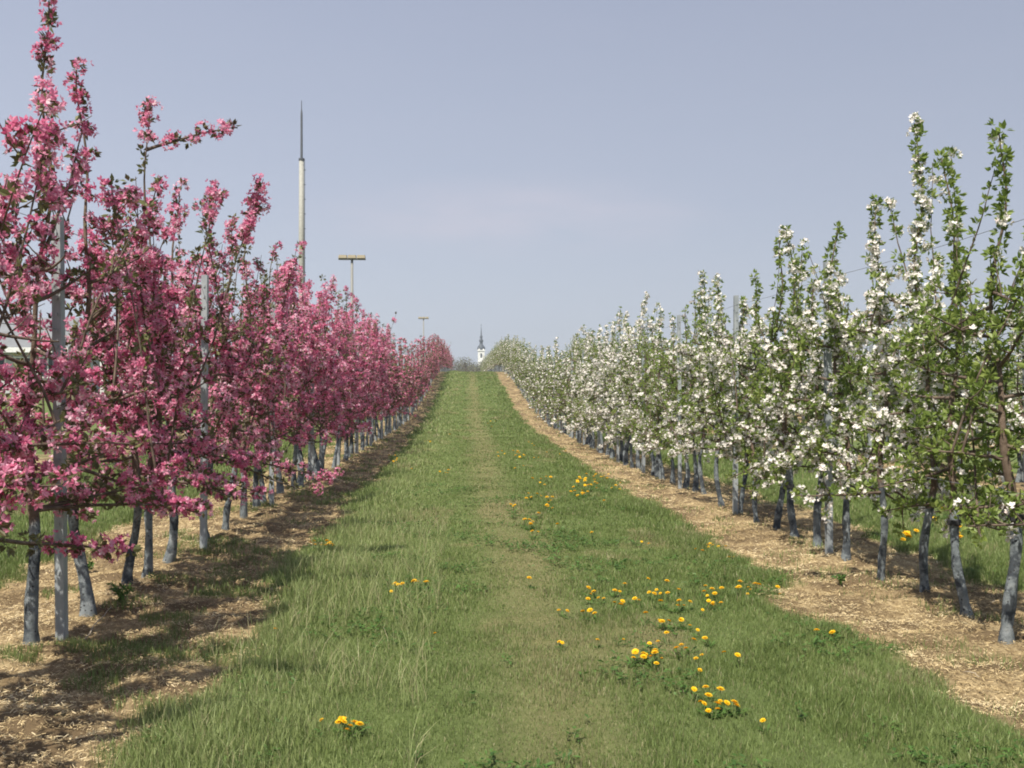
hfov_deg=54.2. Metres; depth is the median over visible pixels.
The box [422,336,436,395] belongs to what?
pink blossom tree
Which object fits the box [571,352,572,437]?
trellis post
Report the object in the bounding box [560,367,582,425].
white blossom tree
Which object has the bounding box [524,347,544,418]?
white blossom tree
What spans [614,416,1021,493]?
trellis wire
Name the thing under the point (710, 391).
white blossom tree
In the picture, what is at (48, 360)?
window
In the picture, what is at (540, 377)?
white blossom tree
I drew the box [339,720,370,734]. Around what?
dandelion
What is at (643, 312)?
white blossom tree
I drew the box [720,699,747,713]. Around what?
dandelion
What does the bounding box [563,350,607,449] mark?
white blossom tree
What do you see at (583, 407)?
trellis post
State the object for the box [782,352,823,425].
white blossom tree
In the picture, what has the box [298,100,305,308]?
radio mast
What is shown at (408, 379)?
pink blossom tree
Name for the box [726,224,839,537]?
white blossom tree
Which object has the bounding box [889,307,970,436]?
white blossom tree
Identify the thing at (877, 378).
white blossom tree
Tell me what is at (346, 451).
pink blossom tree
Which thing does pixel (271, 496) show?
trellis post
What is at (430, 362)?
pink blossom tree
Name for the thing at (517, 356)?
white blossom tree
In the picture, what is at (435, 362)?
pink blossom tree
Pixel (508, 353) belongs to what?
white blossom tree
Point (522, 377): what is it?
white blossom tree
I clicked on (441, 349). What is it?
pink blossom tree
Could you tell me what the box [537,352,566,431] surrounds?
white blossom tree
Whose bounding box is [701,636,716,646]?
dandelion
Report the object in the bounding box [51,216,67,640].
trellis post
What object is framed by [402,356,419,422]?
pink blossom tree
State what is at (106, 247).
trellis wire
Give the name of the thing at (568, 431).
white blossom tree
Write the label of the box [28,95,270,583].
pink blossom tree
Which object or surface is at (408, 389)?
pink blossom tree
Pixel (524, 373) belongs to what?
white blossom tree
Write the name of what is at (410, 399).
pink blossom tree
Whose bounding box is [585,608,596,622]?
dandelion
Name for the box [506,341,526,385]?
white blossom tree
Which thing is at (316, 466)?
pink blossom tree
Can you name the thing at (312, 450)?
trellis post
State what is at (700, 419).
white blossom tree
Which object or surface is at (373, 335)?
pink blossom tree
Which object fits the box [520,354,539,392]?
white blossom tree
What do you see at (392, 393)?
pink blossom tree
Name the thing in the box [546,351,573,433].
white blossom tree
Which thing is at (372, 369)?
pink blossom tree
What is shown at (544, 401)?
white blossom tree
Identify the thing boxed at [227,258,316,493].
pink blossom tree
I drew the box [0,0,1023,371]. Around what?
sky
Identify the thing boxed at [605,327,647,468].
white blossom tree
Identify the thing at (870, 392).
trellis post
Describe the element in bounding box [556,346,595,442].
white blossom tree
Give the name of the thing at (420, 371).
pink blossom tree
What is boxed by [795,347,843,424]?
white blossom tree
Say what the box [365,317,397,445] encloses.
pink blossom tree
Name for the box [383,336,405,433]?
pink blossom tree
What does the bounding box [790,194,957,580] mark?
white blossom tree
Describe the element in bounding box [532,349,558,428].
white blossom tree
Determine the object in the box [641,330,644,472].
trellis post
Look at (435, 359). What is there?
pink blossom tree
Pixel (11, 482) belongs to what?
pink blossom tree
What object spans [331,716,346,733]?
dandelion
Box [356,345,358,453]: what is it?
trellis post
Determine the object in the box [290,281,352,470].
pink blossom tree
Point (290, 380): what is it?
pink blossom tree
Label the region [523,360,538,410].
white blossom tree
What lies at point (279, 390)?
pink blossom tree
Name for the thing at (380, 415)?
pink blossom tree
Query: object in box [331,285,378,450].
pink blossom tree
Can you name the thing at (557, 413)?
white blossom tree
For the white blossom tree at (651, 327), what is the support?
on the ground at (22, 676)
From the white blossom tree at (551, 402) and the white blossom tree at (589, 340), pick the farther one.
the white blossom tree at (551, 402)
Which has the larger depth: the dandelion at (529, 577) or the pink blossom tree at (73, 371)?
the dandelion at (529, 577)
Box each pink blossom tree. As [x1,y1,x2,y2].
[0,0,213,644]
[0,86,151,563]
[0,178,80,536]
[1,57,209,616]
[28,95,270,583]
[77,174,266,577]
[83,177,273,562]
[94,345,148,406]
[167,179,323,539]
[182,213,343,529]
[184,344,212,435]
[192,357,213,401]
[196,240,331,499]
[208,195,304,518]
[215,272,314,502]
[215,277,300,507]
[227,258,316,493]
[267,299,339,487]
[275,255,328,489]
[282,265,344,481]
[285,304,348,475]
[289,279,348,477]
[289,293,369,453]
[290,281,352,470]
[303,291,359,473]
[324,320,370,455]
[328,309,365,467]
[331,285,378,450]
[331,307,376,450]
[333,301,381,453]
[340,313,376,460]
[347,293,396,451]
[347,317,385,445]
[350,298,387,421]
[353,313,384,442]
[359,323,390,449]
[360,309,391,447]
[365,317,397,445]
[372,318,421,440]
[372,336,394,441]
[376,363,392,438]
[377,376,401,433]
[379,338,402,435]
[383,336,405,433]
[384,338,410,432]
[384,344,408,435]
[386,333,405,432]
[389,339,406,408]
[391,334,418,428]
[391,342,415,429]
[392,346,419,411]
[393,346,413,425]
[395,338,412,423]
[398,337,413,423]
[398,345,423,410]
[401,348,421,408]
[402,338,419,421]
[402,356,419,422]
[403,339,419,408]
[404,341,429,412]
[407,350,425,417]
[409,342,430,402]
[411,338,424,409]
[413,344,432,407]
[415,347,431,401]
[416,350,428,405]
[418,343,433,392]
[420,341,440,378]
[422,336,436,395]
[422,338,432,381]
[425,340,437,390]
[428,338,440,374]
[429,346,441,384]
[436,335,445,364]
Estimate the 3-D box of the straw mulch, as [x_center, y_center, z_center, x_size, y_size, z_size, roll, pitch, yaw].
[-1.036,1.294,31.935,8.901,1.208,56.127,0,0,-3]
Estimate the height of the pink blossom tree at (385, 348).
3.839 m
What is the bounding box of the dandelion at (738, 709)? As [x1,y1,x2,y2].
[727,703,747,714]
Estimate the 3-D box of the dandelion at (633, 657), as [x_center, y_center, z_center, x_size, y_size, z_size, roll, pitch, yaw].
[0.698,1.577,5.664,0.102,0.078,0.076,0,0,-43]
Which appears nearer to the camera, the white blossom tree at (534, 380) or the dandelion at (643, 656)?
the dandelion at (643, 656)
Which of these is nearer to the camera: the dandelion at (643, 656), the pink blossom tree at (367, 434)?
the dandelion at (643, 656)
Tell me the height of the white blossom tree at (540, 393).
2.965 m
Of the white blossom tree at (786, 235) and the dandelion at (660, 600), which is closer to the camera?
the dandelion at (660, 600)
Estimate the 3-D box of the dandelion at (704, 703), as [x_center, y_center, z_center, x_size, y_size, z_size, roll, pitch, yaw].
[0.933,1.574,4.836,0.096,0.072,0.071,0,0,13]
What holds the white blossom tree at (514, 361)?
on the ground at (22, 676)
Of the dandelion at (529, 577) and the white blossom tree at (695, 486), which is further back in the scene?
the white blossom tree at (695, 486)
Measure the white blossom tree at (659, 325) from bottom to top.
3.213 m
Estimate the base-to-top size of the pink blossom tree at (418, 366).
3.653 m
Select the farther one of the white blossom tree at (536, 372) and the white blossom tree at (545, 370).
the white blossom tree at (536, 372)
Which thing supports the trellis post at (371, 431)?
on the ground at (22, 676)
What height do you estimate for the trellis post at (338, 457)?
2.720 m
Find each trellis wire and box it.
[2,323,261,357]
[9,209,405,361]
[28,432,252,480]
[552,331,1023,377]
[565,219,1023,357]
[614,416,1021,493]
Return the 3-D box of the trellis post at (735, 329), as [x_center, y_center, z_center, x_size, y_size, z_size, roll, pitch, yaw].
[2.885,0.320,12.899,0.056,2.920,0.074,0,0,-2]
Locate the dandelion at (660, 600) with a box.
[655,599,668,608]
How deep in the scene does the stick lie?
6.38 m
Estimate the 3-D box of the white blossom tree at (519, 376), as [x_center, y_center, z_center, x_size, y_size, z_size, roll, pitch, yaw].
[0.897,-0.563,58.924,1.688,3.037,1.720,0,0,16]
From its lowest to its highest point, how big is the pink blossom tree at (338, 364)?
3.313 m
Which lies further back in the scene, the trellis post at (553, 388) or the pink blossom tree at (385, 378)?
the trellis post at (553, 388)
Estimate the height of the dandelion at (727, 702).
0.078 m
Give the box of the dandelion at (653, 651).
[641,650,660,667]
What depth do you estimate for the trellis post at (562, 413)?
36.30 m
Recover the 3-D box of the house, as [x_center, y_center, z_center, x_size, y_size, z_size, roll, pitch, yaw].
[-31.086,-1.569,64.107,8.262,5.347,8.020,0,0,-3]
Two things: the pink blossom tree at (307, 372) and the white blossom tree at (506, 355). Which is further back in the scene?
the white blossom tree at (506, 355)
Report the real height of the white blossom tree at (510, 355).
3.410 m
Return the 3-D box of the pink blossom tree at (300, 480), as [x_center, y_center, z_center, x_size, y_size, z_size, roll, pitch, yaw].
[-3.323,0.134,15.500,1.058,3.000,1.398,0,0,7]
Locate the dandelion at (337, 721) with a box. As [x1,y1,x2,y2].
[335,720,355,729]
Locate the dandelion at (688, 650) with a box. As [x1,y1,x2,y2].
[677,637,699,652]
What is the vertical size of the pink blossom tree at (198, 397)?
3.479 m
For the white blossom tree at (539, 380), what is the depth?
44.12 m
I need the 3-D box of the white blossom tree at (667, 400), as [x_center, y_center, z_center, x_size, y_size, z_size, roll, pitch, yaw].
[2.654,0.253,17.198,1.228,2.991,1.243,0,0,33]
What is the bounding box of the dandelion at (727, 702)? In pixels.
[718,700,732,714]
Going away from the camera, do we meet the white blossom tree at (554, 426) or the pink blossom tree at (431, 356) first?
the white blossom tree at (554, 426)
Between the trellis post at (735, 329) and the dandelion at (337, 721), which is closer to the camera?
the dandelion at (337, 721)
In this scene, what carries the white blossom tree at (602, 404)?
on the ground at (22, 676)
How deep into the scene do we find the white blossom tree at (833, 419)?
25.30 m
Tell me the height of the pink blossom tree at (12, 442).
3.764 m
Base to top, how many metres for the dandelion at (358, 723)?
0.087 m
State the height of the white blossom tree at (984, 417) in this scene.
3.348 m
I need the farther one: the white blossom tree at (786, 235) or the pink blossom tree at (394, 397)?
the pink blossom tree at (394, 397)
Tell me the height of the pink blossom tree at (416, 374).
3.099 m
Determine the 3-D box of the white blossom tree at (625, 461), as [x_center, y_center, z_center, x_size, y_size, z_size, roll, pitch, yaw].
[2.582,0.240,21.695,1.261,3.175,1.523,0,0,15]
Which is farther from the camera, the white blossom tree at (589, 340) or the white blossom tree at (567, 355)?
the white blossom tree at (567, 355)
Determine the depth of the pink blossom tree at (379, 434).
29.71 m
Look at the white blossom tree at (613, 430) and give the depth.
20.58 m
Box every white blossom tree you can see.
[502,339,514,373]
[504,337,514,381]
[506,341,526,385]
[507,343,518,388]
[508,338,524,385]
[510,342,520,390]
[511,347,523,391]
[511,349,532,377]
[514,343,529,390]
[514,351,528,401]
[515,348,535,403]
[515,350,527,400]
[516,342,538,402]
[520,348,544,408]
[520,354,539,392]
[522,352,551,412]
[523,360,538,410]
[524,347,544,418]
[526,345,542,412]
[527,352,540,415]
[527,356,540,414]
[529,359,549,419]
[529,360,557,426]
[530,357,548,423]
[532,346,549,418]
[532,346,566,415]
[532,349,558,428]
[533,349,558,421]
[534,349,560,425]
[536,359,563,417]
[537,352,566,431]
[540,354,575,416]
[540,362,556,428]
[541,354,560,429]
[544,358,573,434]
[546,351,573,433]
[546,351,573,436]
[547,348,577,434]
[549,351,575,437]
[553,331,594,447]
[553,333,586,437]
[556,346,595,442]
[558,338,584,441]
[559,332,607,443]
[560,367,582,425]
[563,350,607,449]
[564,331,615,443]
[566,330,623,444]
[570,328,607,448]
[571,336,622,452]
[575,325,630,455]
[579,306,636,461]
[583,311,637,460]
[586,321,635,457]
[589,330,616,458]
[598,291,662,469]
[601,323,648,464]
[604,316,673,475]
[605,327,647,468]
[608,316,693,468]
[612,332,700,479]
[623,308,689,476]
[633,304,732,488]
[634,312,698,483]
[636,290,732,492]
[662,269,742,493]
[666,273,762,506]
[692,296,788,512]
[699,373,738,421]
[700,376,728,429]
[701,268,790,523]
[725,236,848,530]
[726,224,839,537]
[747,220,919,560]
[759,275,886,547]
[770,361,814,444]
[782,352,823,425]
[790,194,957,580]
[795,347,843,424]
[832,340,877,432]
[841,331,899,457]
[852,112,1023,592]
[854,320,945,452]
[860,350,914,459]
[865,148,1023,618]
[885,117,1023,644]
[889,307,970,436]
[902,314,994,467]
[936,302,1017,477]
[960,258,1023,538]
[966,313,1023,441]
[979,313,1023,481]
[981,352,1021,417]
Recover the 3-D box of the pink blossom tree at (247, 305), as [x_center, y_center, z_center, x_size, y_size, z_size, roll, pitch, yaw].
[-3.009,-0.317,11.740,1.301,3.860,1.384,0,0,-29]
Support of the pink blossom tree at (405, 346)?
on the ground at (22, 676)
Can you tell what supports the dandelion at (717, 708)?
on the ground at (22, 676)
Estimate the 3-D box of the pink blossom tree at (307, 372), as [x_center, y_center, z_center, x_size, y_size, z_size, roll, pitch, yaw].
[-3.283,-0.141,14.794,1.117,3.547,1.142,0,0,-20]
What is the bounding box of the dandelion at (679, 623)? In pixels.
[673,617,684,628]
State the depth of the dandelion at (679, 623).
6.56 m
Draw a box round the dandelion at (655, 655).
[641,648,662,664]
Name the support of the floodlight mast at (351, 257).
on the ground at (22, 676)
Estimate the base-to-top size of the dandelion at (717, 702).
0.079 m
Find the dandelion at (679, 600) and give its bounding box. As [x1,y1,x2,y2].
[667,599,683,612]
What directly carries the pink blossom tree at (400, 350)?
on the ground at (22, 676)
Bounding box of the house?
[0,318,99,394]
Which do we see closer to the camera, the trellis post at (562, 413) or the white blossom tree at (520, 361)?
the trellis post at (562, 413)
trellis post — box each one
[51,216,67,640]
[200,275,208,549]
[269,302,275,505]
[310,320,314,480]
[336,337,339,464]
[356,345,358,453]
[370,354,371,445]
[381,412,382,438]
[390,354,391,432]
[397,357,398,428]
[553,357,554,425]
[561,355,563,432]
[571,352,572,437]
[582,353,584,444]
[597,345,600,451]
[616,339,618,462]
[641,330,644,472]
[677,315,681,488]
[732,295,738,513]
[823,260,832,553]
[868,342,872,457]
[1022,320,1023,481]
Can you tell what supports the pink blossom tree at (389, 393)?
on the ground at (22, 676)
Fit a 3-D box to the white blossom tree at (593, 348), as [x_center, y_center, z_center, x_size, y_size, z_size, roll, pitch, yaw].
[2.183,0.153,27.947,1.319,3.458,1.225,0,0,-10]
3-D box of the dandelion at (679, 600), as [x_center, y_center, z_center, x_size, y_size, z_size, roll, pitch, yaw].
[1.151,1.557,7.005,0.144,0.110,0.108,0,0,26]
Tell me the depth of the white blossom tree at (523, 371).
56.87 m
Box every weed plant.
[87,561,95,569]
[106,580,134,604]
[831,574,845,584]
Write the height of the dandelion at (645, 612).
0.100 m
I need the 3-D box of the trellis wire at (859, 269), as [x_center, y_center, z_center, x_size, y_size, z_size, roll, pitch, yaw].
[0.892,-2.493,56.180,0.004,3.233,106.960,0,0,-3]
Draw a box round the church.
[477,329,484,365]
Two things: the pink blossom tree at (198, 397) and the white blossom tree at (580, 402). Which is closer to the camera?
the white blossom tree at (580, 402)
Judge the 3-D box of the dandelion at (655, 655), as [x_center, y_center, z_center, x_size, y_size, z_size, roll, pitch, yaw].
[0.806,1.563,5.729,0.104,0.107,0.139,0,0,-33]
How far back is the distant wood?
302.61 m
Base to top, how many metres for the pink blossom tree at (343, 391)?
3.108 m
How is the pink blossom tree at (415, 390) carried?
on the ground at (22, 676)
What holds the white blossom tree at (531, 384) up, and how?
on the ground at (22, 676)
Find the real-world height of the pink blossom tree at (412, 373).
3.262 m
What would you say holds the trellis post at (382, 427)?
on the ground at (22, 676)
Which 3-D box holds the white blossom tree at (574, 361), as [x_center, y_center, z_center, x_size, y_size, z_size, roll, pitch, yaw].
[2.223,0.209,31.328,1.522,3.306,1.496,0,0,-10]
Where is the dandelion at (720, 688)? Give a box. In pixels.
[713,686,731,705]
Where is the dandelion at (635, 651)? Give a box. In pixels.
[623,648,638,665]
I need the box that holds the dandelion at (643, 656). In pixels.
[638,654,652,663]
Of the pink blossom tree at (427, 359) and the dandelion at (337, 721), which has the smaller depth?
the dandelion at (337, 721)
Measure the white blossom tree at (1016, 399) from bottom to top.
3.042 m
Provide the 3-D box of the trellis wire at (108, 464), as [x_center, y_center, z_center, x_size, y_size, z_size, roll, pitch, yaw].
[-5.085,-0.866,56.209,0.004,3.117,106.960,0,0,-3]
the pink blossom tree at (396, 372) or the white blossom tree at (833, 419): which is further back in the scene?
the pink blossom tree at (396, 372)
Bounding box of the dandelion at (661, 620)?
[656,619,672,630]
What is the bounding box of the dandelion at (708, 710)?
[704,708,718,717]
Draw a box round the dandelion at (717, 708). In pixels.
[707,707,723,717]
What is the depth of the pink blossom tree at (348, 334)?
20.53 m
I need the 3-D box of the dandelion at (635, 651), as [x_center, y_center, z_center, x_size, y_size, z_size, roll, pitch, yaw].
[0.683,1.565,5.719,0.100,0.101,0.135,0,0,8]
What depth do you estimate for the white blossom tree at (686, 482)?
16.43 m
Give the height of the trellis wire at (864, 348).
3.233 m
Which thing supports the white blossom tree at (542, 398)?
on the ground at (22, 676)
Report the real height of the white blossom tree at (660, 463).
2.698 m
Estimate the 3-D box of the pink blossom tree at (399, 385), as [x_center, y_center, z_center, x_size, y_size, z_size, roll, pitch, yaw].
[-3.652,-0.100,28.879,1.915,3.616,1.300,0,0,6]
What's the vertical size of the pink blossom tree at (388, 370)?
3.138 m
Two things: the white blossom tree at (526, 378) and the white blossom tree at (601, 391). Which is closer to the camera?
the white blossom tree at (601, 391)
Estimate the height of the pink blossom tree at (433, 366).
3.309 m
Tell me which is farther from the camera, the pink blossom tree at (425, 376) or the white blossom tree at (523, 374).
the white blossom tree at (523, 374)
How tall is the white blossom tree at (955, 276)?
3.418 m
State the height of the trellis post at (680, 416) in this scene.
2.920 m
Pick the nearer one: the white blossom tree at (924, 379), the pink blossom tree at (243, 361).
the white blossom tree at (924, 379)
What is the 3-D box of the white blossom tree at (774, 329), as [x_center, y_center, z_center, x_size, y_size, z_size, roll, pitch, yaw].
[3.098,0.011,11.291,1.234,3.410,1.327,0,0,-3]
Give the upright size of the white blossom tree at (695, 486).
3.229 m
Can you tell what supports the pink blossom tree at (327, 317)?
on the ground at (22, 676)
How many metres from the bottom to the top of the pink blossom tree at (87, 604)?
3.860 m
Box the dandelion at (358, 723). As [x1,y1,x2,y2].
[337,721,362,735]
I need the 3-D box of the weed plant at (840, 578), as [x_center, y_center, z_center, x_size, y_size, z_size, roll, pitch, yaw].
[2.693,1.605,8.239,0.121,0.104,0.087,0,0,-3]
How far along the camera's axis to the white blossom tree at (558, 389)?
33.52 m
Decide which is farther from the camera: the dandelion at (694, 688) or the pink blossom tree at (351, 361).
the pink blossom tree at (351, 361)
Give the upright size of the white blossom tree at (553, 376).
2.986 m
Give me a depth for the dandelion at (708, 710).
4.79 m
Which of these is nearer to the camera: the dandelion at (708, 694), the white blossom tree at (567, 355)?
the dandelion at (708, 694)
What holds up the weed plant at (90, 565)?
on the straw mulch
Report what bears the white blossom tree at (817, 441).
on the ground at (22, 676)
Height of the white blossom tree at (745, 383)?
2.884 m
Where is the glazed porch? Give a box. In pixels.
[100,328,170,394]
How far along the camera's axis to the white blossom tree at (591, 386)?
25.18 m
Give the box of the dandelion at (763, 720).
[757,718,777,731]
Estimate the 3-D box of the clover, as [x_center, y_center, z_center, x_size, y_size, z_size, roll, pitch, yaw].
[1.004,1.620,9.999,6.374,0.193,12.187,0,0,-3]
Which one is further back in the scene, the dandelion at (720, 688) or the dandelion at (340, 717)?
the dandelion at (720, 688)
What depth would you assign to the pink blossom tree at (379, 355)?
27.63 m
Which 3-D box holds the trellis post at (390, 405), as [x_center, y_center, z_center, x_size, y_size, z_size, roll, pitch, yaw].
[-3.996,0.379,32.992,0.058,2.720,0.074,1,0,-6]
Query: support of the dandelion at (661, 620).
on the ground at (22, 676)
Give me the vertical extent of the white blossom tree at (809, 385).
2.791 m
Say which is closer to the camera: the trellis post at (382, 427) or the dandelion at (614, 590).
the dandelion at (614, 590)
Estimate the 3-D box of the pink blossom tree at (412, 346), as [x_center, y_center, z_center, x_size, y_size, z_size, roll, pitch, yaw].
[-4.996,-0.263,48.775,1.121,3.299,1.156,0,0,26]
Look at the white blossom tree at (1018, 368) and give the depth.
17.45 m
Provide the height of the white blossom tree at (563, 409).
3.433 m
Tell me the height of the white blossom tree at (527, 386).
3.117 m
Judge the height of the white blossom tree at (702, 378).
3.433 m
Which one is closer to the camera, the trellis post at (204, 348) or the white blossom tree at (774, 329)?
the trellis post at (204, 348)
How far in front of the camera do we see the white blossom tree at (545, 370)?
43.28 m
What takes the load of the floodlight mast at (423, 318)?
on the ground at (22, 676)
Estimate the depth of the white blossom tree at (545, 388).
40.37 m
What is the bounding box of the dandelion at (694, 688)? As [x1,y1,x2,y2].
[683,687,699,700]
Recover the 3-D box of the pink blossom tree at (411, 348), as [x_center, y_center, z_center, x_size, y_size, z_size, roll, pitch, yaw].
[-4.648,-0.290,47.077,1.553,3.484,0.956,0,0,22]
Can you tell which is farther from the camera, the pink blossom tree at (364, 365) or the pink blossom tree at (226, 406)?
the pink blossom tree at (364, 365)
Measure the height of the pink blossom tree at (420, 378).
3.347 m
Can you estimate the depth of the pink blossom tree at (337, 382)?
16.62 m
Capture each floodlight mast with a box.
[338,255,365,325]
[418,317,428,338]
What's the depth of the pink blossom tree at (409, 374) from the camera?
42.98 m
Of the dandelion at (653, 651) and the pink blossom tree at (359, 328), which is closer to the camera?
the dandelion at (653, 651)
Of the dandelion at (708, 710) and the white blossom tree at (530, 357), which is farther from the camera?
the white blossom tree at (530, 357)
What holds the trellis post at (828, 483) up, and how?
on the ground at (22, 676)
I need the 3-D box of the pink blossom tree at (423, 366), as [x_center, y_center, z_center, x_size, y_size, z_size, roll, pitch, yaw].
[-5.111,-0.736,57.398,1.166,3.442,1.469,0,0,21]
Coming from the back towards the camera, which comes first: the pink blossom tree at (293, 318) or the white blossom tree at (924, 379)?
the pink blossom tree at (293, 318)
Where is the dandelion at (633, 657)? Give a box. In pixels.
[627,656,640,668]
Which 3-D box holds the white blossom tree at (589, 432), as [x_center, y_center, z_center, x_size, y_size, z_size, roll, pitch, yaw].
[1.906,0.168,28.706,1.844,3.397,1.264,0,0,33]
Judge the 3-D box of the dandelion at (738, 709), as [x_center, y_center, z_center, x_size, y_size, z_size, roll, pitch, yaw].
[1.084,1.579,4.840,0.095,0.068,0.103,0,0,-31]
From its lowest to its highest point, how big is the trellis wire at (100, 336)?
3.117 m
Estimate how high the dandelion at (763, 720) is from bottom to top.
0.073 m
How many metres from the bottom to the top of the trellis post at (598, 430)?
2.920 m
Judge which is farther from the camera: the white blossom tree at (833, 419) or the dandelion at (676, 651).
the white blossom tree at (833, 419)
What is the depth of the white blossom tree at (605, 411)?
22.54 m
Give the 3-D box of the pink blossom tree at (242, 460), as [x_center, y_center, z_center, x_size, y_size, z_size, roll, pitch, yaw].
[-2.764,-0.063,8.018,1.423,3.322,1.302,0,0,-3]
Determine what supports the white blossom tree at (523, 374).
on the ground at (22, 676)
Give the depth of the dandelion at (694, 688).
5.11 m
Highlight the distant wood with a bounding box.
[443,356,566,371]
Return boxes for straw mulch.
[0,396,1023,767]
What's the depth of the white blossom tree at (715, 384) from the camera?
38.16 m
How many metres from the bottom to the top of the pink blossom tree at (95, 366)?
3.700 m
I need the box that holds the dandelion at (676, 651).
[670,646,685,657]
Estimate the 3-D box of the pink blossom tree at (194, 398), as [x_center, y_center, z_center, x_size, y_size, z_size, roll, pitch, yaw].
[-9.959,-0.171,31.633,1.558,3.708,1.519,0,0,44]
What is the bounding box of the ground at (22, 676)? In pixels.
[0,372,1023,767]
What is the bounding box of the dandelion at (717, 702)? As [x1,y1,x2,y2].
[712,701,729,716]
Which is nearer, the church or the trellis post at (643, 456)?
the trellis post at (643, 456)
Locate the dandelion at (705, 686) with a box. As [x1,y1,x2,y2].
[697,685,717,699]
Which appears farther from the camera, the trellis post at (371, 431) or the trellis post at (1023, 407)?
the trellis post at (371, 431)
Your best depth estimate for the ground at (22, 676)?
6.62 m
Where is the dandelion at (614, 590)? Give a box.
[604,589,616,596]
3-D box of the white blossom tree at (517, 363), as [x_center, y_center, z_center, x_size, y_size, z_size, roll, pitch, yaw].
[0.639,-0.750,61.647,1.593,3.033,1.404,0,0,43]
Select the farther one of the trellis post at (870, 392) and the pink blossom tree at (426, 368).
the pink blossom tree at (426, 368)
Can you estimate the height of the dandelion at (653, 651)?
0.113 m
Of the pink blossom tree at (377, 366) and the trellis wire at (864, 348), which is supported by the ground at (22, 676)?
the pink blossom tree at (377, 366)
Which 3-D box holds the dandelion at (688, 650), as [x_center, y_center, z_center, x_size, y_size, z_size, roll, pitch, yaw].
[1.055,1.565,5.973,0.149,0.108,0.144,0,0,-10]
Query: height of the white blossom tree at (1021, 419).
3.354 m
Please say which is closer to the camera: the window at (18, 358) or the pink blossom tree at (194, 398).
the pink blossom tree at (194, 398)
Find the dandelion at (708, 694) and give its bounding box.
[701,693,715,711]
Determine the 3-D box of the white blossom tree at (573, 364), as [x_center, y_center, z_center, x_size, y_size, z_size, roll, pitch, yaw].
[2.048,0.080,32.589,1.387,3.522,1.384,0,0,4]
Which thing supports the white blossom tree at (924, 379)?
on the ground at (22, 676)
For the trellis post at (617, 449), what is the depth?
22.92 m
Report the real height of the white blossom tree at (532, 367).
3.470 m
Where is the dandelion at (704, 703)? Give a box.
[697,701,713,714]
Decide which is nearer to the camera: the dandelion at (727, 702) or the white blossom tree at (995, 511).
the dandelion at (727, 702)
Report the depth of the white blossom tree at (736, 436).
12.15 m
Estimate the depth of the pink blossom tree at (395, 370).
31.96 m
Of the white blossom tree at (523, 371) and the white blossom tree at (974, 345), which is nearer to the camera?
the white blossom tree at (974, 345)
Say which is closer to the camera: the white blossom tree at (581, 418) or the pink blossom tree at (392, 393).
the white blossom tree at (581, 418)
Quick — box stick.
[83,607,110,640]
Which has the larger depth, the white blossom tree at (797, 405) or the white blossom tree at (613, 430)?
the white blossom tree at (797, 405)
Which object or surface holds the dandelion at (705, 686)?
on the ground at (22, 676)
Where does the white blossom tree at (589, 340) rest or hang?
on the ground at (22, 676)
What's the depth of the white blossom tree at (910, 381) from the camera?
22.08 m
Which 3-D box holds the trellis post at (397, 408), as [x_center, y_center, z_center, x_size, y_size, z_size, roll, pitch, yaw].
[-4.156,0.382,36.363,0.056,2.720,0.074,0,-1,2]
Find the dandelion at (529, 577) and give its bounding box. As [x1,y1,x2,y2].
[525,576,538,588]
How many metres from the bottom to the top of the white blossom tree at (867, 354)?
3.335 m
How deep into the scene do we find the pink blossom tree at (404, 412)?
35.51 m
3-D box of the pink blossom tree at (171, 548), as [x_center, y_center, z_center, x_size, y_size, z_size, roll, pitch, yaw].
[-2.995,-0.110,8.816,1.636,3.511,1.185,0,0,-3]
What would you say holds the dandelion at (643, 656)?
on the ground at (22, 676)
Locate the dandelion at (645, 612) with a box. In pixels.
[637,611,650,624]
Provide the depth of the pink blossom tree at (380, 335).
24.81 m
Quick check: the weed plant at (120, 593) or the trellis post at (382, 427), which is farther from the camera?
the trellis post at (382, 427)
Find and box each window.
[14,357,29,369]
[37,357,51,377]
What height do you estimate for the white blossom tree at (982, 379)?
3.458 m
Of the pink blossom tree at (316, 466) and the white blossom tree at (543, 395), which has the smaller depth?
the pink blossom tree at (316, 466)
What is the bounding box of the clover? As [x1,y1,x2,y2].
[134,482,1023,767]

